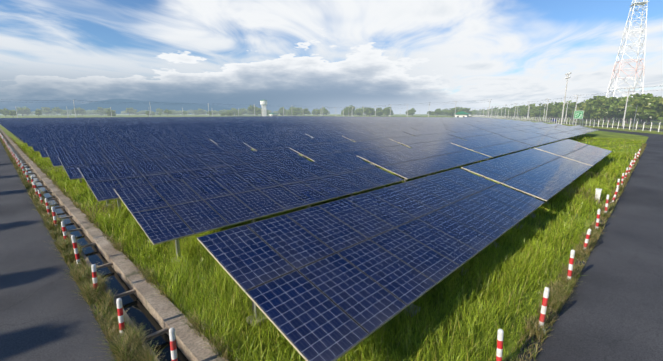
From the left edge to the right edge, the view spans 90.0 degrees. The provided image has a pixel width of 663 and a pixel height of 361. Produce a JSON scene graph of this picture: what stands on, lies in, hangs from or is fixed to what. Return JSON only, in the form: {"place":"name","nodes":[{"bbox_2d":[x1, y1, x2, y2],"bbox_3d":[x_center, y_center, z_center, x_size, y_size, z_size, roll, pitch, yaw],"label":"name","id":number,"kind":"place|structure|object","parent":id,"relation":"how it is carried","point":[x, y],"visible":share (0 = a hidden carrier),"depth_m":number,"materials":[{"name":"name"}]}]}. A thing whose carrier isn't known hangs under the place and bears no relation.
{"place":"outdoors","nodes":[
{"label":"outdoors","id":0,"kind":"place"},
{"bbox_2d":[31,99,230,113],"bbox_3d":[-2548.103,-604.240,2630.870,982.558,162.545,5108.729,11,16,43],"label":"distant hills","id":1,"kind":"structure","parent":0,"point":[118,105],"depth_m":3567.30,"materials":[{"name":"plant"}]},
{"bbox_2d":[260,100,266,115],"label":"water tower","id":2,"kind":"structure","parent":0,"point":[263,102],"depth_m":409.04,"materials":[{"name":"white paint"}]},
{"bbox_2d":[0,116,662,360],"bbox_3d":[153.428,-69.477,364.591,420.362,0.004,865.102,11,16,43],"label":"service roads","id":3,"kind":"structure","parent":0,"point":[613,311],"depth_m":7.45,"materials":[{"name":"grey asphalt"}]},
{"bbox_2d":[567,250,574,279],"bbox_3d":[5.648,2.043,7.830,0.200,0.870,0.195,10,17,41],"label":"bollard","id":4,"kind":"object","parent":3,"relation":"on","point":[571,262],"visible":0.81,"depth_m":7.79,"materials":[{"name":"white paint"}]},
{"bbox_2d":[583,229,590,248],"bbox_3d":[7.382,1.744,9.588,0.195,0.759,0.200,-11,21,-30],"label":"bollard","id":5,"kind":"object","parent":3,"relation":"on","point":[587,238],"visible":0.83,"depth_m":9.54,"materials":[{"name":"white paint"}]},
{"bbox_2d":[594,209,600,229],"bbox_3d":[9.095,1.362,11.322,0.200,0.828,0.195,-2,16,13],"label":"bollard","id":6,"kind":"object","parent":3,"relation":"on","point":[598,218],"visible":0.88,"depth_m":11.28,"materials":[{"name":"white paint"}]},
{"bbox_2d":[604,195,608,213],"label":"bollard","id":7,"kind":"object","parent":3,"relation":"on","point":[606,204],"visible":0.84,"depth_m":13.06,"materials":[{"name":"white paint"}]},
{"bbox_2d":[610,188,618,202],"bbox_3d":[12.674,0.692,14.825,0.200,0.754,0.195,-3,19,-27],"label":"bollard","id":8,"kind":"object","parent":3,"relation":"on","point":[615,194],"visible":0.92,"depth_m":14.78,"materials":[{"name":"white paint"}]},
{"bbox_2d":[0,114,662,360],"bbox_3d":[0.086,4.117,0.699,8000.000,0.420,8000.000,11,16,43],"label":"ground","id":9,"kind":"structure","parent":0,"point":[608,135],"depth_m":7.45,"materials":[{"name":"green plant"}]},
{"bbox_2d":[0,108,9,115],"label":"tree","id":10,"kind":"object","parent":9,"relation":"on","point":[5,111],"visible":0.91,"depth_m":339.07,"materials":[{"name":"green plant"}]},
{"bbox_2d":[8,110,17,117],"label":"tree","id":11,"kind":"object","parent":9,"relation":"on","point":[12,113],"visible":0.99,"depth_m":298.32,"materials":[{"name":"green plant"}]},
{"bbox_2d":[15,106,29,115],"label":"tree","id":12,"kind":"object","parent":9,"relation":"on","point":[23,110],"visible":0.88,"depth_m":489.67,"materials":[{"name":"green plant"}]},
{"bbox_2d":[33,181,38,196],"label":"bollard","id":13,"kind":"object","parent":9,"relation":"on","point":[35,188],"visible":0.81,"depth_m":15.72,"materials":[{"name":"white paint"}]},
{"bbox_2d":[35,110,41,114],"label":"tree","id":14,"kind":"object","parent":9,"relation":"on","point":[38,112],"visible":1,"depth_m":345.38,"materials":[{"name":"green plant"}]},
{"bbox_2d":[38,190,42,202],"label":"bollard","id":15,"kind":"object","parent":9,"relation":"on","point":[40,195],"visible":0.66,"depth_m":14.30,"materials":[{"name":"white paint"}]},
{"bbox_2d":[41,107,51,115],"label":"tree","id":16,"kind":"object","parent":9,"relation":"on","point":[47,110],"visible":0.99,"depth_m":534.61,"materials":[{"name":"green plant"}]},
{"bbox_2d":[45,198,50,214],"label":"bollard","id":17,"kind":"object","parent":9,"relation":"on","point":[47,205],"visible":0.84,"depth_m":12.93,"materials":[{"name":"white paint"}]},
{"bbox_2d":[51,207,56,224],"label":"bollard","id":18,"kind":"object","parent":9,"relation":"on","point":[54,214],"visible":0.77,"depth_m":11.53,"materials":[{"name":"white paint"}]},
{"bbox_2d":[51,107,61,115],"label":"tree","id":19,"kind":"object","parent":9,"relation":"on","point":[55,109],"visible":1,"depth_m":499.60,"materials":[{"name":"green plant"}]},
{"bbox_2d":[61,221,66,238],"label":"bollard","id":20,"kind":"object","parent":9,"relation":"on","point":[64,229],"visible":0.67,"depth_m":10.09,"materials":[{"name":"white paint"}]},
{"bbox_2d":[72,107,81,114],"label":"tree","id":21,"kind":"object","parent":9,"relation":"on","point":[78,110],"visible":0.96,"depth_m":506.15,"materials":[{"name":"green plant"}]},
{"bbox_2d":[71,235,82,265],"bbox_3d":[-6.733,1.856,8.739,0.200,0.877,0.195,-2,13,-1],"label":"bollard","id":22,"kind":"object","parent":9,"relation":"on","point":[74,243],"visible":0.86,"depth_m":8.71,"materials":[{"name":"white paint"}]},
{"bbox_2d":[91,264,97,289],"bbox_3d":[-5.232,2.203,7.332,0.200,0.748,0.195,7,12,18],"label":"bollard","id":23,"kind":"object","parent":9,"relation":"on","point":[94,274],"visible":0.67,"depth_m":7.28,"materials":[{"name":"white paint"}]},
{"bbox_2d":[96,107,103,113],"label":"tree","id":24,"kind":"object","parent":9,"relation":"on","point":[100,109],"visible":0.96,"depth_m":552.52,"materials":[{"name":"green plant"}]},
{"bbox_2d":[106,110,115,115],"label":"tree","id":25,"kind":"object","parent":9,"relation":"on","point":[108,112],"visible":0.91,"depth_m":350.37,"materials":[{"name":"green plant"}]},
{"bbox_2d":[0,128,228,360],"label":"drain channel","id":26,"kind":"object","parent":9,"relation":"on","point":[162,311],"visible":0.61,"depth_m":7.62,"materials":[{"name":"concrete"}]},
{"bbox_2d":[0,131,188,360],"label":"drain water","id":27,"kind":"structure","parent":26,"relation":"in","point":[139,313],"depth_m":7.97,"materials":[{"name":"black liquid"}]},
{"bbox_2d":[116,298,124,335],"bbox_3d":[-3.759,2.467,5.920,0.200,0.790,0.195,8,13,31],"label":"bollard","id":28,"kind":"object","parent":9,"relation":"on","point":[120,312],"visible":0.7,"depth_m":5.87,"materials":[{"name":"white paint"}]},
{"bbox_2d":[125,107,133,115],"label":"tree","id":29,"kind":"object","parent":9,"relation":"on","point":[129,110],"visible":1,"depth_m":561.74,"materials":[{"name":"green plant"}]},
{"bbox_2d":[169,328,177,360],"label":"bollard","id":30,"kind":"object","parent":9,"relation":"on","point":[172,338],"visible":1,"depth_m":4.95,"materials":[{"name":"white paint"}]},
{"bbox_2d":[197,108,204,113],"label":"tree","id":31,"kind":"object","parent":9,"relation":"on","point":[200,111],"visible":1,"depth_m":650.70,"materials":[{"name":"green plant"}]},
{"bbox_2d":[1,99,406,116],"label":"trees","id":32,"kind":"object","parent":9,"relation":"on","point":[146,103],"visible":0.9,"depth_m":241.58,"materials":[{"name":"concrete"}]},
{"bbox_2d":[15,106,419,117],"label":"pole line","id":33,"kind":"object","parent":9,"relation":"on","point":[212,113],"visible":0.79,"depth_m":301.56,"materials":[{"name":"concrete"}]},
{"bbox_2d":[247,105,257,113],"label":"tree","id":34,"kind":"object","parent":9,"relation":"on","point":[251,108],"visible":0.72,"depth_m":476.54,"materials":[{"name":"green plant"}]},
{"bbox_2d":[289,106,300,113],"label":"tree","id":35,"kind":"object","parent":9,"relation":"on","point":[295,109],"visible":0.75,"depth_m":503.76,"materials":[{"name":"green plant"}]},
{"bbox_2d":[302,108,308,114],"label":"tree","id":36,"kind":"object","parent":9,"relation":"on","point":[305,111],"visible":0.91,"depth_m":438.49,"materials":[{"name":"green plant"}]},
{"bbox_2d":[13,133,599,326],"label":"panel support posts","id":37,"kind":"object","parent":9,"relation":"on","point":[177,245],"visible":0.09,"depth_m":9.11,"materials":[{"name":"metal"}]},
{"bbox_2d":[0,116,611,360],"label":"solar panels","id":38,"kind":"object","parent":37,"relation":"on","point":[334,280],"visible":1,"depth_m":11.53,"materials":[{"name":"blue glass"}]},
{"bbox_2d":[321,108,327,114],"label":"tree","id":39,"kind":"object","parent":9,"relation":"on","point":[324,111],"visible":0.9,"depth_m":500.21,"materials":[{"name":"green plant"}]},
{"bbox_2d":[341,108,349,115],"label":"tree","id":40,"kind":"object","parent":9,"relation":"on","point":[347,112],"visible":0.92,"depth_m":434.04,"materials":[{"name":"green plant"}]},
{"bbox_2d":[344,105,354,115],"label":"tree","id":41,"kind":"object","parent":9,"relation":"on","point":[351,108],"visible":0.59,"depth_m":437.50,"materials":[{"name":"green plant"}]},
{"bbox_2d":[366,107,373,115],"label":"tree","id":42,"kind":"object","parent":9,"relation":"on","point":[370,111],"visible":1,"depth_m":427.07,"materials":[{"name":"green plant"}]},
{"bbox_2d":[315,99,490,117],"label":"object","id":43,"kind":"object","parent":9,"relation":"on","point":[407,110],"visible":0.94,"depth_m":295.35,"materials":[{"name":"concrete"}]},
{"bbox_2d":[408,109,414,116],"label":"tree","id":44,"kind":"object","parent":9,"relation":"on","point":[411,111],"visible":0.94,"depth_m":454.10,"materials":[{"name":"green plant"}]},
{"bbox_2d":[450,107,457,116],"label":"tree","id":45,"kind":"object","parent":9,"relation":"on","point":[452,112],"visible":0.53,"depth_m":407.90,"materials":[{"name":"green plant"}]},
{"bbox_2d":[496,329,503,360],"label":"bollard","id":46,"kind":"object","parent":9,"relation":"on","point":[500,335],"visible":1,"depth_m":5.07,"materials":[{"name":"white paint"}]},
{"bbox_2d":[470,102,567,120],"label":"pole line","id":47,"kind":"object","parent":9,"relation":"on","point":[529,108],"visible":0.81,"depth_m":201.83,"materials":[{"name":"concrete"}]},
{"bbox_2d":[520,109,529,116],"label":"tree","id":48,"kind":"object","parent":9,"relation":"on","point":[523,113],"visible":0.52,"depth_m":276.52,"materials":[{"name":"green plant"}]},
{"bbox_2d":[525,106,534,117],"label":"tree","id":49,"kind":"object","parent":9,"relation":"on","point":[527,111],"visible":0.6,"depth_m":272.26,"materials":[{"name":"green plant"}]},
{"bbox_2d":[530,106,540,118],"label":"tree","id":50,"kind":"object","parent":9,"relation":"on","point":[535,113],"visible":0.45,"depth_m":243.43,"materials":[{"name":"green plant"}]},
{"bbox_2d":[537,287,549,332],"bbox_3d":[3.913,2.382,6.115,0.195,0.885,0.200,3,9,3],"label":"bollard","id":51,"kind":"object","parent":9,"relation":"on","point":[544,305],"visible":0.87,"depth_m":6.08,"materials":[{"name":"white paint"}]},
{"bbox_2d":[535,103,552,117],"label":"tree","id":52,"kind":"object","parent":9,"relation":"on","point":[541,109],"visible":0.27,"depth_m":225.82,"materials":[{"name":"green plant"}]},
{"bbox_2d":[540,102,556,117],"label":"tree","id":53,"kind":"object","parent":9,"relation":"on","point":[549,108],"visible":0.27,"depth_m":219.56,"materials":[{"name":"green plant"}]},
{"bbox_2d":[550,100,572,119],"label":"tree","id":54,"kind":"object","parent":9,"relation":"on","point":[559,106],"visible":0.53,"depth_m":198.71,"materials":[{"name":"green plant"}]},
{"bbox_2d":[469,115,662,131],"bbox_3d":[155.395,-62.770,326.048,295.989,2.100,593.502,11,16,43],"label":"boundary fence","id":55,"kind":"object","parent":9,"relation":"on","point":[518,118],"visible":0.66,"depth_m":117.34,"materials":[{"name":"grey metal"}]},
{"bbox_2d":[561,72,570,123],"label":"floodlight mast","id":56,"kind":"object","parent":9,"relation":"on","point":[567,74],"visible":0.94,"depth_m":89.72,"materials":[{"name":"metal"}]},
{"bbox_2d":[472,85,660,125],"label":"pole line","id":57,"kind":"object","parent":9,"relation":"on","point":[576,104],"visible":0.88,"depth_m":143.18,"materials":[{"name":"concrete"}]},
{"bbox_2d":[564,107,573,118],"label":"tree","id":58,"kind":"object","parent":9,"relation":"on","point":[569,109],"visible":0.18,"depth_m":191.93,"materials":[{"name":"green plant"}]},
{"bbox_2d":[567,102,580,120],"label":"tree","id":59,"kind":"object","parent":9,"relation":"on","point":[572,105],"visible":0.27,"depth_m":184.68,"materials":[{"name":"green plant"}]},
{"bbox_2d":[573,110,583,125],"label":"sign board","id":60,"kind":"object","parent":9,"relation":"on","point":[578,114],"visible":1,"depth_m":110.80,"materials":[{"name":"metal"}]},
{"bbox_2d":[573,100,591,118],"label":"tree","id":61,"kind":"object","parent":9,"relation":"on","point":[584,114],"visible":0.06,"depth_m":163.72,"materials":[{"name":"green plant"}]},
{"bbox_2d":[580,95,600,121],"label":"tree","id":62,"kind":"object","parent":9,"relation":"on","point":[585,104],"visible":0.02,"depth_m":160.88,"materials":[{"name":"green plant"}]},
{"bbox_2d":[586,98,609,122],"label":"tree","id":63,"kind":"object","parent":9,"relation":"on","point":[593,109],"visible":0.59,"depth_m":146.06,"materials":[{"name":"green plant"}]},
{"bbox_2d":[595,188,601,201],"bbox_3d":[12.289,0.659,15.267,0.220,0.600,0.480,11,16,43],"label":"survey marker","id":64,"kind":"object","parent":9,"relation":"on","point":[598,193],"visible":0.76,"depth_m":15.10,"materials":[{"name":"white paint"}]},
{"bbox_2d":[585,97,612,121],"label":"tree","id":65,"kind":"object","parent":9,"relation":"on","point":[599,113],"visible":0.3,"depth_m":145.05,"materials":[{"name":"green plant"}]},
{"bbox_2d":[590,99,621,122],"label":"tree","id":66,"kind":"object","parent":9,"relation":"on","point":[604,115],"visible":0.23,"depth_m":144.23,"materials":[{"name":"green plant"}]},
{"bbox_2d":[596,96,616,122],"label":"tree","id":67,"kind":"object","parent":9,"relation":"on","point":[612,99],"visible":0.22,"depth_m":145.00,"materials":[{"name":"green plant"}]},
{"bbox_2d":[605,96,631,123],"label":"tree","id":68,"kind":"object","parent":9,"relation":"on","point":[617,109],"visible":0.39,"depth_m":131.31,"materials":[{"name":"green plant"}]},
{"bbox_2d":[603,0,648,120],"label":"lattice mast","id":69,"kind":"object","parent":9,"relation":"on","point":[637,3],"visible":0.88,"depth_m":178.06,"materials":[{"name":"white metal"}]},
{"bbox_2d":[621,93,661,123],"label":"tree","id":70,"kind":"object","parent":9,"relation":"on","point":[628,115],"visible":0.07,"depth_m":129.05,"materials":[{"name":"green plant"}]},
{"bbox_2d":[626,93,658,124],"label":"tree","id":71,"kind":"object","parent":9,"relation":"on","point":[645,101],"visible":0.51,"depth_m":116.32,"materials":[{"name":"green plant"}]},
{"bbox_2d":[628,94,662,124],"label":"tree","id":72,"kind":"object","parent":9,"relation":"on","point":[655,111],"visible":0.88,"depth_m":114.35,"materials":[{"name":"green plant"}]},
{"bbox_2d":[657,96,662,106],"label":"tree","id":73,"kind":"object","parent":9,"relation":"on","point":[660,101],"visible":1,"depth_m":110.44,"materials":[{"name":"green plant"}]},
{"bbox_2d":[0,0,662,113],"label":"sky","id":74,"kind":"structure","parent":0,"point":[310,54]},
{"bbox_2d":[454,111,469,116],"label":"control building","id":75,"kind":"structure","parent":0,"point":[462,114],"depth_m":233.12,"materials":[{"name":"white paint"}]}
]}

